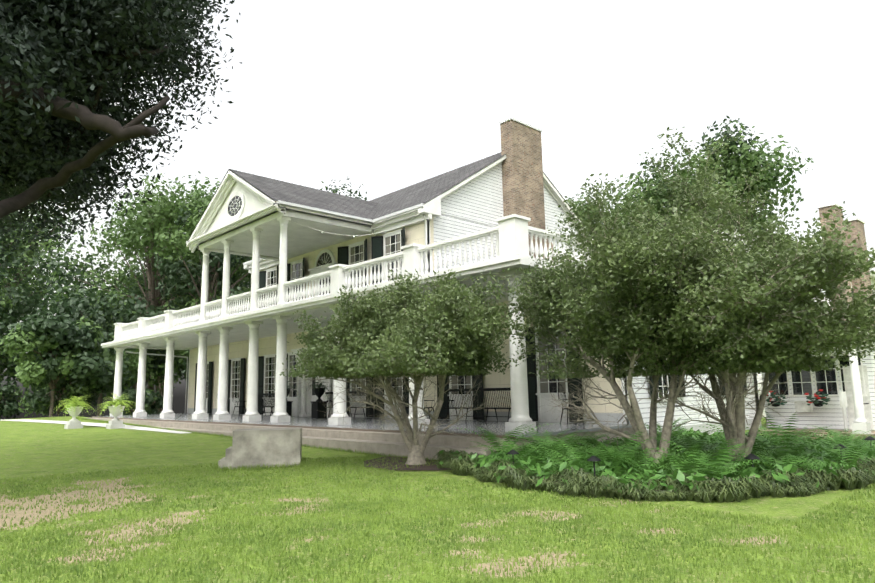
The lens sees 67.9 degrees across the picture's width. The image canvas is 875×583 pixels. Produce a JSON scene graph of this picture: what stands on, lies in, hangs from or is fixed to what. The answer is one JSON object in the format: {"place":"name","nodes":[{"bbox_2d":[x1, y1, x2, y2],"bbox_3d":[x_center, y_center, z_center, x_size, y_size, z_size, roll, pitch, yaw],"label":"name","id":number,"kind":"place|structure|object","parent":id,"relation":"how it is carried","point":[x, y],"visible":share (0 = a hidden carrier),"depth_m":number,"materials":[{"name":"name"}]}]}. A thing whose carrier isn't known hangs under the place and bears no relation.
{"place":"outdoors","nodes":[
{"label":"outdoors","id":0,"kind":"place"},
{"bbox_2d":[0,419,190,433],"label":"concrete path","id":1,"kind":"structure","parent":0,"point":[104,425],"depth_m":27.97,"materials":[{"name":"white concrete"}]},
{"bbox_2d":[0,416,874,582],"bbox_3d":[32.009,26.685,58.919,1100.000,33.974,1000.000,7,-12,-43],"label":"ground","id":2,"kind":"structure","parent":0,"point":[31,449],"depth_m":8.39,"materials":[{"name":"green plant"}]},
{"bbox_2d":[54,395,93,428],"bbox_3d":[-14.963,4.994,26.803,1.853,1.385,1.889,3,-10,-25],"label":"potted fern","id":3,"kind":"object","parent":2,"relation":"on","point":[73,410],"visible":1,"depth_m":26.72,"materials":[{"name":"green plant"}]},
{"bbox_2d":[93,393,139,428],"bbox_3d":[-13.076,4.867,26.444,2.029,1.471,2.072,7,-12,-43],"label":"potted fern","id":4,"kind":"object","parent":2,"relation":"on","point":[116,410],"visible":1,"depth_m":26.24,"materials":[{"name":"green plant"}]},
{"bbox_2d":[0,0,241,229],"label":"cedar tree","id":5,"kind":"object","parent":2,"relation":"on","point":[35,59],"visible":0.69,"depth_m":10.01,"materials":[{"name":"green plant"}]},
{"bbox_2d":[0,46,169,217],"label":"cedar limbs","id":6,"kind":"object","parent":5,"relation":"attached to","point":[115,129],"visible":0.71,"depth_m":8.99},
{"bbox_2d":[0,0,237,270],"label":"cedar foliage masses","id":7,"kind":"object","parent":5,"relation":"on","point":[174,21],"visible":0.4,"depth_m":10.76,"materials":[{"name":"green plant"}]},
{"bbox_2d":[218,427,301,469],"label":"mounting block","id":8,"kind":"structure","parent":2,"relation":"on","point":[261,446],"depth_m":13.76,"materials":[{"name":"concrete"}]},
{"bbox_2d":[280,265,526,464],"bbox_3d":[-0.641,1.492,13.485,4.550,4.282,5.075,7,-12,-43],"label":"camellia tree","id":9,"kind":"object","parent":2,"relation":"on","point":[444,331],"visible":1,"depth_m":12.89,"materials":[{"name":"green plant"}]},
{"bbox_2d":[0,115,813,418],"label":"trees","id":10,"kind":"object","parent":2,"relation":"on","point":[67,356],"visible":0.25,"depth_m":47.24,"materials":[{"name":"green plant"}]},
{"bbox_2d":[88,117,760,460],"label":"house","id":11,"kind":"structure","parent":2,"relation":"on","point":[310,251],"depth_m":24.91,"materials":[{"name":"white paint"}]},
{"bbox_2d":[232,393,245,415],"bbox_3d":[-9.647,5.479,31.629,0.566,1.094,0.546,-6,-10,29],"label":"windsor chair","id":12,"kind":"object","parent":11,"relation":"on","point":[237,404],"visible":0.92,"depth_m":31.49,"materials":[{"name":"black paint"}]},
{"bbox_2d":[258,393,274,415],"bbox_3d":[-7.595,5.182,29.750,0.574,1.028,2.440,7,-12,-43],"label":"settee","id":13,"kind":"object","parent":11,"relation":"on","point":[270,401],"visible":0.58,"depth_m":29.72,"materials":[{"name":"black paint"}]},
{"bbox_2d":[270,381,298,416],"bbox_3d":[-6.546,4.616,27.949,1.624,1.549,1.428,7,-12,-43],"label":"potted plant","id":14,"kind":"object","parent":11,"relation":"on","point":[289,407],"visible":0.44,"depth_m":27.85,"materials":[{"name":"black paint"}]},
{"bbox_2d":[303,380,332,417],"bbox_3d":[-4.784,4.310,25.983,1.493,1.484,1.582,7,-12,-43],"label":"urn planter","id":15,"kind":"object","parent":11,"relation":"on","point":[318,403],"visible":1,"depth_m":25.86,"materials":[{"name":"black paint"}]},
{"bbox_2d":[325,391,380,417],"bbox_3d":[-3.290,4.397,25.218,0.574,1.028,2.940,7,-12,-43],"label":"settee","id":16,"kind":"object","parent":11,"relation":"on","point":[349,403],"visible":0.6,"depth_m":24.78,"materials":[{"name":"black paint"}]},
{"bbox_2d":[400,388,408,409],"bbox_3d":[-1.032,3.908,22.563,0.566,1.094,0.546,-4,-9,18],"label":"windsor chair","id":17,"kind":"object","parent":11,"relation":"on","point":[404,399],"visible":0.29,"depth_m":22.41,"materials":[{"name":"black paint"}]},
{"bbox_2d":[424,400,433,418],"bbox_3d":[-0.397,3.803,21.964,0.546,1.094,0.566,3,-10,-26],"label":"windsor chair","id":18,"kind":"object","parent":11,"relation":"on","point":[429,407],"visible":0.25,"depth_m":21.80,"materials":[{"name":"black paint"}]},
{"bbox_2d":[443,388,510,421],"bbox_3d":[1.357,3.549,20.326,0.574,1.028,2.940,7,-12,-43],"label":"settee","id":19,"kind":"object","parent":11,"relation":"on","point":[481,390],"visible":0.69,"depth_m":20.11,"materials":[{"name":"black paint"}]},
{"bbox_2d":[558,384,583,424],"bbox_3d":[3.596,3.064,17.691,0.546,1.094,0.566,1,-9,-14],"label":"windsor chair","id":20,"kind":"object","parent":11,"relation":"on","point":[559,385],"visible":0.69,"depth_m":17.62,"materials":[{"name":"black paint"}]},
{"bbox_2d":[364,456,797,491],"bbox_3d":[4.671,3.623,14.356,10.500,0.180,9.300,7,-12,-43],"label":"planting bed","id":21,"kind":"object","parent":2,"relation":"on","point":[415,467],"visible":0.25,"depth_m":13.37,"materials":[{"name":"brown soil"}]},
{"bbox_2d":[439,417,874,494],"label":"bed groundcover","id":22,"kind":"object","parent":21,"relation":"on","point":[701,464],"visible":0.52,"depth_m":10.41,"materials":[{"name":"green plant"}]},
{"bbox_2d":[425,450,874,502],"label":"border grass","id":23,"kind":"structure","parent":2,"relation":"on","point":[591,485],"depth_m":9.16,"materials":[{"name":"green plant"}]},
{"bbox_2d":[491,179,839,467],"bbox_3d":[3.922,0.670,12.406,4.907,5.375,6.723,1,-9,-13],"label":"camellia tree","id":24,"kind":"object","parent":2,"relation":"on","point":[552,316],"visible":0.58,"depth_m":11.24,"materials":[{"name":"green plant"}]},
{"bbox_2d":[457,411,874,475],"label":"ferns","id":25,"kind":"object","parent":2,"relation":"on","point":[595,457],"visible":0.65,"depth_m":11.50,"materials":[{"name":"green plant"}]},
{"bbox_2d":[505,127,874,460],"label":"camellia tree","id":26,"kind":"object","parent":2,"relation":"on","point":[765,308],"visible":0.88,"depth_m":10.16,"materials":[{"name":"green plant"}]},
{"bbox_2d":[713,203,874,441],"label":"buildings","id":27,"kind":"structure","parent":2,"relation":"on","point":[842,398],"depth_m":22.41,"materials":[{"name":"white paint"}]},
{"bbox_2d":[0,0,874,418],"label":"sky","id":28,"kind":"structure","parent":0,"point":[383,96],"materials":[{"name":"white"}]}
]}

